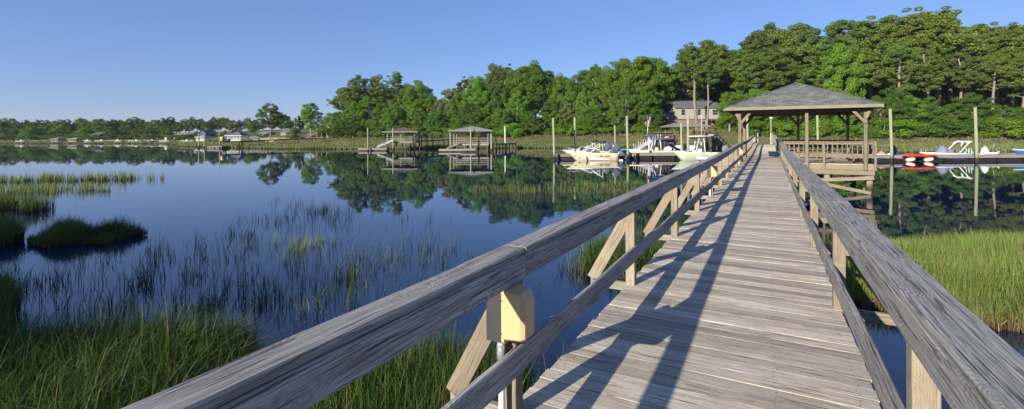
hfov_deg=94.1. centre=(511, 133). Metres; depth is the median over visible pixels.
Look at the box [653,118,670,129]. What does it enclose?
shrub
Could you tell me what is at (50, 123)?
broadleaf tree
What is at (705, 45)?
pine tree
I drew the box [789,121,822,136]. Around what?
shrub
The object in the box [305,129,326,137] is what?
raised deck
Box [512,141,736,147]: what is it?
marsh grass
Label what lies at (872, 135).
shrub
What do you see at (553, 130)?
mooring pile
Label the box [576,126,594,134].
shrub
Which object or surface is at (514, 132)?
shrub
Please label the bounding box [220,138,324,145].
pier
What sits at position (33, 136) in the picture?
shrub
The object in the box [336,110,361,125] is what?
broadleaf tree
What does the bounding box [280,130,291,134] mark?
house
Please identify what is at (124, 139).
dry grass
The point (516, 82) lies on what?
broadleaf tree
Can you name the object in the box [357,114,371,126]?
broadleaf tree
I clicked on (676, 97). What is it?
broadleaf tree
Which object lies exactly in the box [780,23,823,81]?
pine tree
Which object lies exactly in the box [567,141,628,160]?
motorboat
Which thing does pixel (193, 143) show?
marsh grass
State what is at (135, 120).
broadleaf tree
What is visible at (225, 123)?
broadleaf tree
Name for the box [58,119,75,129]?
pine tree
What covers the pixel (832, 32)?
pine tree
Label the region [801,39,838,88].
broadleaf tree
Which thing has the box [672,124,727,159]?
fishing boat
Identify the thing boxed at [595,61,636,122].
broadleaf tree
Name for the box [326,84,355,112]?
pine tree
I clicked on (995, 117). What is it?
broadleaf tree
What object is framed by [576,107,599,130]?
broadleaf tree
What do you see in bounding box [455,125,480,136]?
shrub
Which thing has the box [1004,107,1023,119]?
broadleaf tree
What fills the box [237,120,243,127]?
pine tree
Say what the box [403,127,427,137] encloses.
shrub
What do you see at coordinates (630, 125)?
shrub
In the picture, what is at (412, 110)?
broadleaf tree
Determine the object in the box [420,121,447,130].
shrub
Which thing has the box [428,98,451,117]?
broadleaf tree
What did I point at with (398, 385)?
marsh grass
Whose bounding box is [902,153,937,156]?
kayak
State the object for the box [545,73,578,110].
broadleaf tree
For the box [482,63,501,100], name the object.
pine tree
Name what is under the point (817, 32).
pine tree
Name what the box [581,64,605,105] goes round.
broadleaf tree
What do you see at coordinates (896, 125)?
shrub
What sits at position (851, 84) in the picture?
broadleaf tree
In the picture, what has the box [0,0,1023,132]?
sky
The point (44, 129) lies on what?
broadleaf tree
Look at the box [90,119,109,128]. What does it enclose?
broadleaf tree
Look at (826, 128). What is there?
shrub
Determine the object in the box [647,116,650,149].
flag
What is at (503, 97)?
broadleaf tree
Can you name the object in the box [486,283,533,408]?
utility box
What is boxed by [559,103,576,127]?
broadleaf tree
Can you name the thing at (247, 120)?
broadleaf tree
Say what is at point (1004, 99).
broadleaf tree
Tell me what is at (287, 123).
broadleaf tree
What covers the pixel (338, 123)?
broadleaf tree
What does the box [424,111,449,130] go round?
broadleaf tree
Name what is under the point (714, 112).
window frame
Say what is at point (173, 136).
shrub
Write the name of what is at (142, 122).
broadleaf tree
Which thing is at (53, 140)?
dock shelter
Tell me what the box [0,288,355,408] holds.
marsh grass
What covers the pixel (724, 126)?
shrub
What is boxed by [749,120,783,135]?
shrub
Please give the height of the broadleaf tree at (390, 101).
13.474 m
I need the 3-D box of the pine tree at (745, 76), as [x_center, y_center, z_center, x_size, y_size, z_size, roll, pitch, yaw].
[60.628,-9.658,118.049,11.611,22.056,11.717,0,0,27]
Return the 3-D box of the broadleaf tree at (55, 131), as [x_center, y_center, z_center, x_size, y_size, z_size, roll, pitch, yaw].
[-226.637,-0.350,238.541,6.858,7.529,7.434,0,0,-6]
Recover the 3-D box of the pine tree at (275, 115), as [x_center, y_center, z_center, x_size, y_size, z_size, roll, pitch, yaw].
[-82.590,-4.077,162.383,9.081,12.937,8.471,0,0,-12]
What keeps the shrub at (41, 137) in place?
on the ground at (304, 132)
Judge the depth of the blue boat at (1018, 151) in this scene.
55.18 m
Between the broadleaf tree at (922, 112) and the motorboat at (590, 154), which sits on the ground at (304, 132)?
the broadleaf tree at (922, 112)
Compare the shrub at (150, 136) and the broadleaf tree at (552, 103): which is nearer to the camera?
the broadleaf tree at (552, 103)
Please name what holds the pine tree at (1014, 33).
on the ground at (304, 132)
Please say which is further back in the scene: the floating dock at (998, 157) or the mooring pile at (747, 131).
the mooring pile at (747, 131)
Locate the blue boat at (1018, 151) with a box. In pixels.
[1012,149,1023,153]
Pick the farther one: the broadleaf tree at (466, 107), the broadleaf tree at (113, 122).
the broadleaf tree at (113, 122)
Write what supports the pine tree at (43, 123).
on the ground at (304, 132)
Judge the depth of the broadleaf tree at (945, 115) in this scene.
110.37 m
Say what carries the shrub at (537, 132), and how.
on the ground at (304, 132)
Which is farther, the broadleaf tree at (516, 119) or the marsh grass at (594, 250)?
the broadleaf tree at (516, 119)
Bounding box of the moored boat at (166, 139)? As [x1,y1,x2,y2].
[159,137,172,141]
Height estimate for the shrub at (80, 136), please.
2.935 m
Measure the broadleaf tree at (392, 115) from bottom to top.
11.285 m
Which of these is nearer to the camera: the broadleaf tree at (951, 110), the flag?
the flag
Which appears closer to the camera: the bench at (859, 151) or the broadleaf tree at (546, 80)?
the bench at (859, 151)
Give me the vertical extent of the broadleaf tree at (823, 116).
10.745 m
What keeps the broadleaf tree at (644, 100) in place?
on the ground at (304, 132)
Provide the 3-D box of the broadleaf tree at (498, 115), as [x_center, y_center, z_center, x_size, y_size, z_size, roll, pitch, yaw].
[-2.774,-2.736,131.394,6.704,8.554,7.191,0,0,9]
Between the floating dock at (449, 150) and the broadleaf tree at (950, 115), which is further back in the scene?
the broadleaf tree at (950, 115)
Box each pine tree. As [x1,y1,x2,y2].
[0,119,6,130]
[37,120,50,131]
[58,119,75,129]
[80,120,89,128]
[100,121,113,130]
[120,119,134,129]
[166,117,175,127]
[186,116,197,132]
[208,117,216,127]
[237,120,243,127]
[255,103,284,138]
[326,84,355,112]
[340,74,370,113]
[357,74,390,116]
[385,71,404,108]
[451,76,471,97]
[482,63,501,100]
[491,63,513,109]
[669,48,710,100]
[674,42,716,130]
[682,40,732,100]
[693,47,722,128]
[708,44,731,100]
[719,50,762,89]
[724,30,790,75]
[731,50,781,89]
[749,46,811,90]
[752,22,798,90]
[753,28,809,117]
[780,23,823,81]
[795,22,832,65]
[796,38,850,87]
[823,19,873,49]
[834,15,908,99]
[839,24,884,93]
[843,46,894,98]
[863,15,924,98]
[872,42,930,94]
[874,7,944,94]
[896,48,953,114]
[911,5,982,113]
[913,16,958,103]
[935,48,994,119]
[941,21,985,112]
[944,77,991,95]
[948,23,1000,103]
[962,24,1011,108]
[970,49,1021,108]
[978,30,1017,117]
[983,21,1023,112]
[996,52,1023,107]
[1005,33,1023,97]
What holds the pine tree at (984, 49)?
on the ground at (304, 132)
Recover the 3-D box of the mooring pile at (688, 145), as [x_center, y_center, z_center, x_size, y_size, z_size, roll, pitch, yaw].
[22.900,0.796,61.900,0.340,6.409,0.340,0,0,0]
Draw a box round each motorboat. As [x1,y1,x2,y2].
[563,140,615,152]
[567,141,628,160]
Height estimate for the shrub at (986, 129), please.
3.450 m
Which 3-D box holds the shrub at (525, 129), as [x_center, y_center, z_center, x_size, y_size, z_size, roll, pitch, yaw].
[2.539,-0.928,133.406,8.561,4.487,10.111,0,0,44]
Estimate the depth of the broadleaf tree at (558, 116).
128.37 m
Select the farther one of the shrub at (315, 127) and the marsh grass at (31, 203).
the shrub at (315, 127)
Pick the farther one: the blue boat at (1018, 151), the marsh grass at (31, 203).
the blue boat at (1018, 151)
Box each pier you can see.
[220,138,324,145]
[414,134,465,149]
[489,143,515,150]
[642,133,673,150]
[705,128,715,150]
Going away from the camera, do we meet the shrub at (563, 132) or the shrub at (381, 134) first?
the shrub at (563, 132)
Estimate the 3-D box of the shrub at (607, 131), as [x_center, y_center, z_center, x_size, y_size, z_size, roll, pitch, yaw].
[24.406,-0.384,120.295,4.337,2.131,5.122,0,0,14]
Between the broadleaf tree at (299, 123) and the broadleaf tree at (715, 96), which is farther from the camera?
the broadleaf tree at (299, 123)
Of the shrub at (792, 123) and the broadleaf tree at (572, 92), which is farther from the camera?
the broadleaf tree at (572, 92)
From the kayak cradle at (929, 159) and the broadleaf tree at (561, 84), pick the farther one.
the broadleaf tree at (561, 84)
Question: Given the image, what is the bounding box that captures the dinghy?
[664,145,698,149]
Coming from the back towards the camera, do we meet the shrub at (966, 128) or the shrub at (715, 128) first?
the shrub at (715, 128)
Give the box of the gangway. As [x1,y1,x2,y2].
[633,134,660,149]
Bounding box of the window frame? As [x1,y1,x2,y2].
[712,109,717,114]
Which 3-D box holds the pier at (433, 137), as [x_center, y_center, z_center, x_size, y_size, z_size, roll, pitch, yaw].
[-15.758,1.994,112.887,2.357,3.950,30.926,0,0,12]
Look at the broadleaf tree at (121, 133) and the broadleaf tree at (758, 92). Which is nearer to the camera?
the broadleaf tree at (758, 92)
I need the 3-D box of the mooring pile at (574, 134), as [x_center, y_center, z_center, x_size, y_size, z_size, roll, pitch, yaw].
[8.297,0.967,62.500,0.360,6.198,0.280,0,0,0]
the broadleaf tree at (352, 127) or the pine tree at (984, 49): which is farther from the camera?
the broadleaf tree at (352, 127)
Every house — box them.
[90,132,104,139]
[198,130,215,136]
[258,132,275,135]
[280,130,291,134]
[665,101,724,130]
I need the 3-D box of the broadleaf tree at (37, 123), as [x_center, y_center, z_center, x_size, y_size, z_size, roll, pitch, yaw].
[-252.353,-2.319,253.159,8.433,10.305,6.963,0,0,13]
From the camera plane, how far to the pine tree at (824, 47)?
118.77 m
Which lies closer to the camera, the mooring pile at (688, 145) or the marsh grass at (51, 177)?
the marsh grass at (51, 177)
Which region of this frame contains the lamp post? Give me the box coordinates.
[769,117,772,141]
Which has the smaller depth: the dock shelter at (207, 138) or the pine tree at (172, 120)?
the dock shelter at (207, 138)
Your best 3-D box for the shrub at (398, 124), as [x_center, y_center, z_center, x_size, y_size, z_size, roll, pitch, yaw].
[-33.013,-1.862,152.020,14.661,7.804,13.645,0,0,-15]
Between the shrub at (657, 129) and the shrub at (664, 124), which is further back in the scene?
the shrub at (664, 124)
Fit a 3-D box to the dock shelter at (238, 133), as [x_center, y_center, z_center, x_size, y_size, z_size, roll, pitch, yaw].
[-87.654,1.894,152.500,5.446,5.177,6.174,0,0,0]
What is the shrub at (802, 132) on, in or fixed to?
on the ground at (304, 132)
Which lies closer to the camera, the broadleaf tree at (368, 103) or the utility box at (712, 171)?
the utility box at (712, 171)
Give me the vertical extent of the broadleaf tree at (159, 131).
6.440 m
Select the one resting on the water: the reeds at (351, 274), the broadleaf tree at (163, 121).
the reeds at (351, 274)
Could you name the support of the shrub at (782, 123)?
on the ground at (304, 132)
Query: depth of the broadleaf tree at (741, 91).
120.26 m
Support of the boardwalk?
in the water
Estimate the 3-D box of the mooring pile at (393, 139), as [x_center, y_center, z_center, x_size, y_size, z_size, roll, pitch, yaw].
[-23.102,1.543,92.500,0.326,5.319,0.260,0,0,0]
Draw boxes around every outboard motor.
[669,142,678,150]
[888,145,903,154]
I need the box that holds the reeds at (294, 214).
[222,195,438,252]
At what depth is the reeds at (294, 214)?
18.45 m
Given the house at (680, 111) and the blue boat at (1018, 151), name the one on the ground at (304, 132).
the house at (680, 111)
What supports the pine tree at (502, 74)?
on the ground at (304, 132)
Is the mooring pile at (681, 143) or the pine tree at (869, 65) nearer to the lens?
the mooring pile at (681, 143)
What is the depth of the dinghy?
68.64 m
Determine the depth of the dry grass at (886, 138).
102.42 m
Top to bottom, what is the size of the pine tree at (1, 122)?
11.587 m
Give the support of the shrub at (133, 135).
on the ground at (304, 132)
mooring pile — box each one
[367,128,368,150]
[392,128,393,150]
[470,128,471,147]
[552,118,555,159]
[574,117,575,151]
[614,126,615,141]
[626,116,628,159]
[680,123,682,150]
[687,115,689,151]
[746,118,748,139]
[816,115,818,147]
[889,109,893,161]
[973,107,978,161]
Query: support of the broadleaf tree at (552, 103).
on the ground at (304, 132)
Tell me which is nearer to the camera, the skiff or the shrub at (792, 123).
the skiff
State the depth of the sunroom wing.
128.34 m
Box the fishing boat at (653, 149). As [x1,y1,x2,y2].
[629,136,686,152]
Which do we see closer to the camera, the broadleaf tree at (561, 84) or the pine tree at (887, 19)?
the pine tree at (887, 19)
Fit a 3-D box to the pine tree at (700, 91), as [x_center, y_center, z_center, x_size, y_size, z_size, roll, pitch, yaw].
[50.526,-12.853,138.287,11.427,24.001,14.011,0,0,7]
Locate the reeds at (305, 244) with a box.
[214,220,355,254]
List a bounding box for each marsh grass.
[0,140,221,146]
[0,169,163,182]
[0,179,125,194]
[0,189,57,213]
[0,210,40,248]
[0,266,37,325]
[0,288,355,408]
[24,214,148,248]
[221,141,511,148]
[308,318,552,408]
[449,179,649,195]
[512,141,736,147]
[570,218,683,276]
[766,140,1023,151]
[819,226,1023,329]
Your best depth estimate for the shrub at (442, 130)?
136.04 m
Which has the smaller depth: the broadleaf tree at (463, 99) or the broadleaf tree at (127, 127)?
the broadleaf tree at (463, 99)
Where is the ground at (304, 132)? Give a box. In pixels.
[0,116,1023,151]
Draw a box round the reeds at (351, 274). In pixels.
[248,230,615,323]
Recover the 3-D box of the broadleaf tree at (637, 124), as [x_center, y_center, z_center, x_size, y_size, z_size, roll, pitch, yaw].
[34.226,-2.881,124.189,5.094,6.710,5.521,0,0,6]
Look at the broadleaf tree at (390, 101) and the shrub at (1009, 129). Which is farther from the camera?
the broadleaf tree at (390, 101)
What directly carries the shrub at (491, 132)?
on the ground at (304, 132)
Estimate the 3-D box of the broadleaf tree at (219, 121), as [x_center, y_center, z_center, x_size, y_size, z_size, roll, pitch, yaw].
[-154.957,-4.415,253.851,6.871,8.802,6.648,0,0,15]
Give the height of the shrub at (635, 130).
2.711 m
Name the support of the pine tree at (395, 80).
on the ground at (304, 132)
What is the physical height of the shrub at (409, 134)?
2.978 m
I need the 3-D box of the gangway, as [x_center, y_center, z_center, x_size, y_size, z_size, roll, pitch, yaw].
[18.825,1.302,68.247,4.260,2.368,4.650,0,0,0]
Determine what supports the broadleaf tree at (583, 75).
on the ground at (304, 132)
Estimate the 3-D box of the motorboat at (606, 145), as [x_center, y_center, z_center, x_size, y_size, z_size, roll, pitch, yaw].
[10.618,2.225,64.073,7.636,2.658,2.356,0,0,0]
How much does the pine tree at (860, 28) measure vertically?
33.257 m
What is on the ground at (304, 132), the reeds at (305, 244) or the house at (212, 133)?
the house at (212, 133)
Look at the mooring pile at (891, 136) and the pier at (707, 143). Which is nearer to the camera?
the mooring pile at (891, 136)
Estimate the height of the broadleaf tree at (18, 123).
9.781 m
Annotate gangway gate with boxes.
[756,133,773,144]
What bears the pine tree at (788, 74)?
on the ground at (304, 132)
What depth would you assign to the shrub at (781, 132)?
105.21 m
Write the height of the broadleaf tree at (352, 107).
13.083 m
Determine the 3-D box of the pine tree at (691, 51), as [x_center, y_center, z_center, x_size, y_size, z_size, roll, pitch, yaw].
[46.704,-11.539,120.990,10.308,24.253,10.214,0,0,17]
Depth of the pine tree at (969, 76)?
115.98 m
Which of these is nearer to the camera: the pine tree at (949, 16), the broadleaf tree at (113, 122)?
the pine tree at (949, 16)
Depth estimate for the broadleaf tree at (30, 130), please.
230.10 m
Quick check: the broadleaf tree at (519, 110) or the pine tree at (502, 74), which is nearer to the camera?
the broadleaf tree at (519, 110)
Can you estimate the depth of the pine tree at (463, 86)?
158.31 m
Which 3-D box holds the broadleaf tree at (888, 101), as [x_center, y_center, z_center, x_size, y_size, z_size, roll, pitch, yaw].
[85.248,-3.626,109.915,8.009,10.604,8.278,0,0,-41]
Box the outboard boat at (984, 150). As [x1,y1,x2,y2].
[980,142,1015,153]
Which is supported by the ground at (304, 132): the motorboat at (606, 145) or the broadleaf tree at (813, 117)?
the broadleaf tree at (813, 117)
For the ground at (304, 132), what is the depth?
116.79 m
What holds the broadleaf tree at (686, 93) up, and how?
on the ground at (304, 132)
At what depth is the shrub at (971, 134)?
105.03 m
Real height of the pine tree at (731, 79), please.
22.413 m
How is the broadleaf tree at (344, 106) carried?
on the ground at (304, 132)
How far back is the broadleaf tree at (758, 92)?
109.04 m
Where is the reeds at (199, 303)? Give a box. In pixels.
[0,213,580,331]
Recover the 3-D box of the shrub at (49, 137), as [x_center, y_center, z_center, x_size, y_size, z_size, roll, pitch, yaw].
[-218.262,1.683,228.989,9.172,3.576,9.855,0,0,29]
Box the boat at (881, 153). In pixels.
[877,151,889,154]
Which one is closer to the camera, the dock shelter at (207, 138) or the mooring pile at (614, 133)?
the mooring pile at (614, 133)
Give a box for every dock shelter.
[50,137,66,142]
[68,137,84,141]
[196,135,211,141]
[224,131,251,142]
[382,127,423,149]
[448,126,493,150]
[660,121,710,151]
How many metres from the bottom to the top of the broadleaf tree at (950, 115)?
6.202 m
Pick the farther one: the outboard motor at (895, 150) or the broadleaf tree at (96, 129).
the broadleaf tree at (96, 129)
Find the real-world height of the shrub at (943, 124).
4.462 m
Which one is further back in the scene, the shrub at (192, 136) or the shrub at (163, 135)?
the shrub at (163, 135)
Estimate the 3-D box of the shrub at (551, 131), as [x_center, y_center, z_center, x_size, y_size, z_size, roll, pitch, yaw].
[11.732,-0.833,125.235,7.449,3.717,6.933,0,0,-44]
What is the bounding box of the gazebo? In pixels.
[725,82,884,194]
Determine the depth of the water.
19.42 m
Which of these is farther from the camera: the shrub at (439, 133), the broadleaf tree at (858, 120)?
the shrub at (439, 133)
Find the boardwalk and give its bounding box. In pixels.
[121,135,1023,408]
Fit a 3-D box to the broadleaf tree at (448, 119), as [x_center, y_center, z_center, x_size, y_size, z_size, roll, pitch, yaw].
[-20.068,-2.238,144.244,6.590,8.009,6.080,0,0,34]
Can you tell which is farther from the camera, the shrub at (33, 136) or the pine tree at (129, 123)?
the pine tree at (129, 123)
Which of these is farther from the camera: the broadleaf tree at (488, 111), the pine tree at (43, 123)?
the pine tree at (43, 123)
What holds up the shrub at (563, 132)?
on the ground at (304, 132)
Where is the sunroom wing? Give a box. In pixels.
[653,111,675,130]
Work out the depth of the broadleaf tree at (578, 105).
129.39 m
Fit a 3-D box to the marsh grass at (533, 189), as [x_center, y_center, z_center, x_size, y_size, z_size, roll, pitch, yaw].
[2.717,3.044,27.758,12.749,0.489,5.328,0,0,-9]
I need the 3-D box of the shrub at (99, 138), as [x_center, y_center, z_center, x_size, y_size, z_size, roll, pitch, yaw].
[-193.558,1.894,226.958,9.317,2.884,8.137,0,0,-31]
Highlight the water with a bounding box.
[0,144,1023,408]
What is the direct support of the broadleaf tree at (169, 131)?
on the ground at (304, 132)
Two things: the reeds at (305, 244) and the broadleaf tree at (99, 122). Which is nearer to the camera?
the reeds at (305, 244)
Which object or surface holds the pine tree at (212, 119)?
on the ground at (304, 132)
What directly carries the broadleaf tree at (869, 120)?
on the ground at (304, 132)
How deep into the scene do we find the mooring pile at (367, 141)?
92.41 m
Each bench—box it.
[790,144,844,158]
[843,145,863,162]
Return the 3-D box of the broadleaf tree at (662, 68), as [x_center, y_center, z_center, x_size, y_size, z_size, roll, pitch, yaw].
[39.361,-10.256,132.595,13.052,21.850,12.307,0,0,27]
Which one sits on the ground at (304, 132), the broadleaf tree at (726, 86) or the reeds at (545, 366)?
the broadleaf tree at (726, 86)
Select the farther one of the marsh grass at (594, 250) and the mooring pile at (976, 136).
the mooring pile at (976, 136)
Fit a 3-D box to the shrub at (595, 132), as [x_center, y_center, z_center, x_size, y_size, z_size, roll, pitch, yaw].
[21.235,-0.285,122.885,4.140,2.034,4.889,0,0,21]
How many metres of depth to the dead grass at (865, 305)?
8.07 m
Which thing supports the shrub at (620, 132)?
on the ground at (304, 132)
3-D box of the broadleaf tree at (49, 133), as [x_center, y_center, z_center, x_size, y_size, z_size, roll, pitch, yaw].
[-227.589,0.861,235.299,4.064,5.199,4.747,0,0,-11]
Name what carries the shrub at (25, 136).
on the ground at (304, 132)
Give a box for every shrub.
[5,134,27,139]
[15,134,38,139]
[29,135,46,139]
[36,135,57,139]
[44,133,68,139]
[57,134,74,139]
[74,134,94,139]
[83,134,101,139]
[93,134,116,139]
[115,134,132,139]
[123,134,142,139]
[141,134,162,139]
[155,134,170,139]
[166,134,178,139]
[180,134,197,139]
[285,127,300,138]
[311,123,330,137]
[320,127,345,137]
[334,126,367,137]
[356,126,380,137]
[368,126,388,137]
[375,129,390,137]
[384,127,402,137]
[390,116,411,137]
[399,132,413,137]
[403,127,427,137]
[417,125,443,136]
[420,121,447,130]
[430,129,449,136]
[434,127,455,137]
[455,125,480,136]
[464,123,493,136]
[474,125,501,136]
[495,123,524,136]
[515,122,536,134]
[521,119,541,135]
[524,124,540,134]
[534,122,557,134]
[545,123,567,135]
[555,124,582,135]
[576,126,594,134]
[586,128,600,135]
[600,128,616,134]
[610,129,623,134]
[616,126,632,134]
[628,116,652,128]
[629,124,653,133]
[649,128,661,131]
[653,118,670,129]
[708,123,722,130]
[713,119,732,129]
[730,124,751,132]
[730,124,757,131]
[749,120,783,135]
[761,123,793,136]
[767,118,811,135]
[782,119,804,136]
[787,122,825,137]
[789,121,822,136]
[808,118,852,137]
[811,119,840,136]
[822,125,851,137]
[826,121,862,137]
[834,125,867,137]
[855,118,915,137]
[857,127,882,138]
[871,124,894,136]
[874,123,931,137]
[876,123,913,137]
[897,121,942,137]
[910,118,965,137]
[927,120,967,137]
[940,118,973,137]
[951,120,990,137]
[953,125,973,137]
[962,124,998,137]
[966,119,1016,137]
[971,118,1023,138]
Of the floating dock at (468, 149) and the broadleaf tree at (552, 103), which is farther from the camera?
the broadleaf tree at (552, 103)
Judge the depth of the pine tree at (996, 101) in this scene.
128.04 m
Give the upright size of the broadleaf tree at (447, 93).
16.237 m
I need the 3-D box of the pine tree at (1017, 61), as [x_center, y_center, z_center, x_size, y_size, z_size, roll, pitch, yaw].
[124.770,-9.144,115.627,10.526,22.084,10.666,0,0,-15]
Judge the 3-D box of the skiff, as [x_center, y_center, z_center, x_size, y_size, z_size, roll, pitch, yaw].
[50.827,2.095,55.600,6.600,2.467,2.106,0,0,-1]
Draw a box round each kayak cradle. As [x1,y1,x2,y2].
[903,157,915,161]
[921,157,933,160]
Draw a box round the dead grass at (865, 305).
[847,284,1023,333]
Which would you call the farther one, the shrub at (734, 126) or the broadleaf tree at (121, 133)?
the broadleaf tree at (121, 133)
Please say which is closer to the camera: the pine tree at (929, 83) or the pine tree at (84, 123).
the pine tree at (929, 83)
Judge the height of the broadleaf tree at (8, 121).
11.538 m
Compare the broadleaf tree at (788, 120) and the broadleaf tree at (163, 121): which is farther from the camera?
the broadleaf tree at (163, 121)
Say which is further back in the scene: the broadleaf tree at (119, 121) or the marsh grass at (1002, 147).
the broadleaf tree at (119, 121)
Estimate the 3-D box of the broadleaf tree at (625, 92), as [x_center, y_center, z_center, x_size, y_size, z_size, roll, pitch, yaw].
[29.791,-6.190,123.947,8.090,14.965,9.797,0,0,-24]
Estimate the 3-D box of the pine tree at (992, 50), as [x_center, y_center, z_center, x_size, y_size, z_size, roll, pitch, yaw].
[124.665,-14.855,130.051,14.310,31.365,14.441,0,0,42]
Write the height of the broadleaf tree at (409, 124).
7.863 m
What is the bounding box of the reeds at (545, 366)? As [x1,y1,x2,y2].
[524,332,568,392]
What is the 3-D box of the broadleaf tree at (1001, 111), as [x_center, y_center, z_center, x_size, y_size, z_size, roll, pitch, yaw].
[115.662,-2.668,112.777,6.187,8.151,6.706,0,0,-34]
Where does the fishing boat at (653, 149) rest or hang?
on the water
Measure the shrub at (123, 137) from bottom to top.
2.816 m
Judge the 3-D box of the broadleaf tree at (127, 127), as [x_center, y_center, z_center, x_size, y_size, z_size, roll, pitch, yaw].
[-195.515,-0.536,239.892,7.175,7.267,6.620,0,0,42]
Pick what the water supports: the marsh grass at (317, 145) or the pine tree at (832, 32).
the marsh grass at (317, 145)
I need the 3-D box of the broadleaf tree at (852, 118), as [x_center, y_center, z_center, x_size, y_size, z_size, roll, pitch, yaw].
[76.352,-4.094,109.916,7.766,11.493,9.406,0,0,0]
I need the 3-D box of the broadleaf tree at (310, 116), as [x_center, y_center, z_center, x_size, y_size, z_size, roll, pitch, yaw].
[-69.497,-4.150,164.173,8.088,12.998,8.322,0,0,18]
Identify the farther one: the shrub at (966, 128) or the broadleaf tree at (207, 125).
the broadleaf tree at (207, 125)
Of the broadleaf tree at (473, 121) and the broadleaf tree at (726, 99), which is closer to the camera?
the broadleaf tree at (726, 99)
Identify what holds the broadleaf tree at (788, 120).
on the ground at (304, 132)
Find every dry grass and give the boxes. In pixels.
[4,138,218,140]
[225,136,512,142]
[512,128,757,143]
[758,135,1023,143]
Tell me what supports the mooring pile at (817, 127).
in the water
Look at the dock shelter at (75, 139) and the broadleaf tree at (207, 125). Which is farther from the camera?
the broadleaf tree at (207, 125)
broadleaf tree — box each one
[0,118,18,131]
[0,129,8,134]
[5,128,18,134]
[7,121,24,132]
[18,125,37,135]
[29,119,42,130]
[36,127,50,135]
[44,121,57,131]
[45,130,54,135]
[49,119,66,131]
[49,125,66,135]
[58,126,72,135]
[73,118,87,130]
[75,128,92,134]
[88,126,103,132]
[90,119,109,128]
[101,127,118,134]
[109,119,119,129]
[112,119,126,130]
[116,130,125,135]
[117,125,130,134]
[125,117,142,131]
[134,119,147,132]
[142,127,156,134]
[148,120,164,131]
[152,127,163,136]
[156,118,171,129]
[160,126,173,134]
[171,122,184,132]
[179,119,190,132]
[193,118,203,130]
[202,121,212,129]
[214,117,224,132]
[220,118,230,132]
[227,120,239,136]
[242,118,253,129]
[244,123,258,134]
[277,114,292,129]
[294,116,305,134]
[300,102,323,136]
[323,111,342,127]
[330,119,350,138]
[335,93,363,110]
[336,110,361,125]
[341,101,363,123]
[343,121,363,137]
[355,95,380,125]
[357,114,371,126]
[369,110,388,130]
[372,102,390,124]
[380,99,399,123]
[381,104,405,128]
[392,89,422,124]
[394,83,425,93]
[400,114,413,127]
[404,80,436,112]
[404,104,422,124]
[411,112,428,128]
[414,93,438,121]
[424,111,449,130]
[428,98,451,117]
[439,113,455,129]
[440,88,455,111]
[444,91,467,120]
[450,113,469,128]
[457,90,475,114]
[457,101,478,124]
[461,75,492,119]
[464,109,485,126]
[477,89,502,120]
[482,115,499,130]
[488,81,516,119]
[491,108,513,128]
[504,90,529,121]
[505,66,543,115]
[512,115,525,128]
[520,60,552,116]
[522,109,542,133]
[532,70,564,114]
[535,113,551,133]
[540,96,562,121]
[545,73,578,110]
[549,109,568,126]
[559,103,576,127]
[563,77,586,115]
[563,117,576,128]
[572,70,601,107]
[573,91,597,120]
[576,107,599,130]
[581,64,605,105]
[587,106,609,128]
[589,70,619,113]
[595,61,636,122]
[602,109,625,130]
[605,55,666,117]
[609,81,642,126]
[632,86,661,125]
[634,110,651,129]
[637,57,676,120]
[643,57,681,109]
[648,109,666,128]
[657,69,681,110]
[674,67,701,100]
[690,83,729,100]
[711,49,738,125]
[714,91,740,130]
[724,93,759,132]
[730,78,754,99]
[737,89,770,127]
[757,90,782,124]
[775,116,801,123]
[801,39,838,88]
[802,115,831,120]
[809,115,833,121]
[816,43,871,97]
[829,91,862,123]
[843,114,869,124]
[844,36,901,109]
[853,114,878,126]
[868,95,904,124]
[874,89,917,122]
[887,94,928,122]
[903,62,978,109]
[908,112,932,122]
[909,96,948,121]
[930,110,948,119]
[942,102,973,121]
[946,113,957,120]
[948,92,1000,121]
[955,76,1021,116]
[973,112,997,119]
[988,105,1020,119]
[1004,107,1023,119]
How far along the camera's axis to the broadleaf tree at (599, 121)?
124.64 m
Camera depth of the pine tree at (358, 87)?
160.61 m
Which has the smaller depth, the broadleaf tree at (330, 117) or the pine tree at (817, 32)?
the pine tree at (817, 32)
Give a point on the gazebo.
(797, 99)
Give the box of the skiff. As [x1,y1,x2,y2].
[919,141,981,154]
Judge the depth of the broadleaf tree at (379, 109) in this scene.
154.30 m
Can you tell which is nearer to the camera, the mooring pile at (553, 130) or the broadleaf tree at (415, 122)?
the mooring pile at (553, 130)
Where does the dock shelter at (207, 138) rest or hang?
in the water
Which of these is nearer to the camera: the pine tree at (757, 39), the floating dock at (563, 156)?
the floating dock at (563, 156)
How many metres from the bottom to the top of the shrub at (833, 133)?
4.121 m
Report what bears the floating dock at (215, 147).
on the water
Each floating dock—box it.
[207,146,228,148]
[358,148,389,150]
[439,149,461,151]
[461,148,476,151]
[556,153,633,158]
[629,152,678,158]
[825,154,1023,161]
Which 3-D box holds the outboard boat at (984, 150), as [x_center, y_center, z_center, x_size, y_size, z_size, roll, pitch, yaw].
[56.471,2.002,55.500,5.000,2.504,1.717,0,0,-4]
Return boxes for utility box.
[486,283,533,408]
[707,166,717,195]
[737,149,742,156]
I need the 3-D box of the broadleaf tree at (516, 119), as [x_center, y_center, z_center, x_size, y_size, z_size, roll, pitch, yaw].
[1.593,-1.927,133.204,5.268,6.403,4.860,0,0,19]

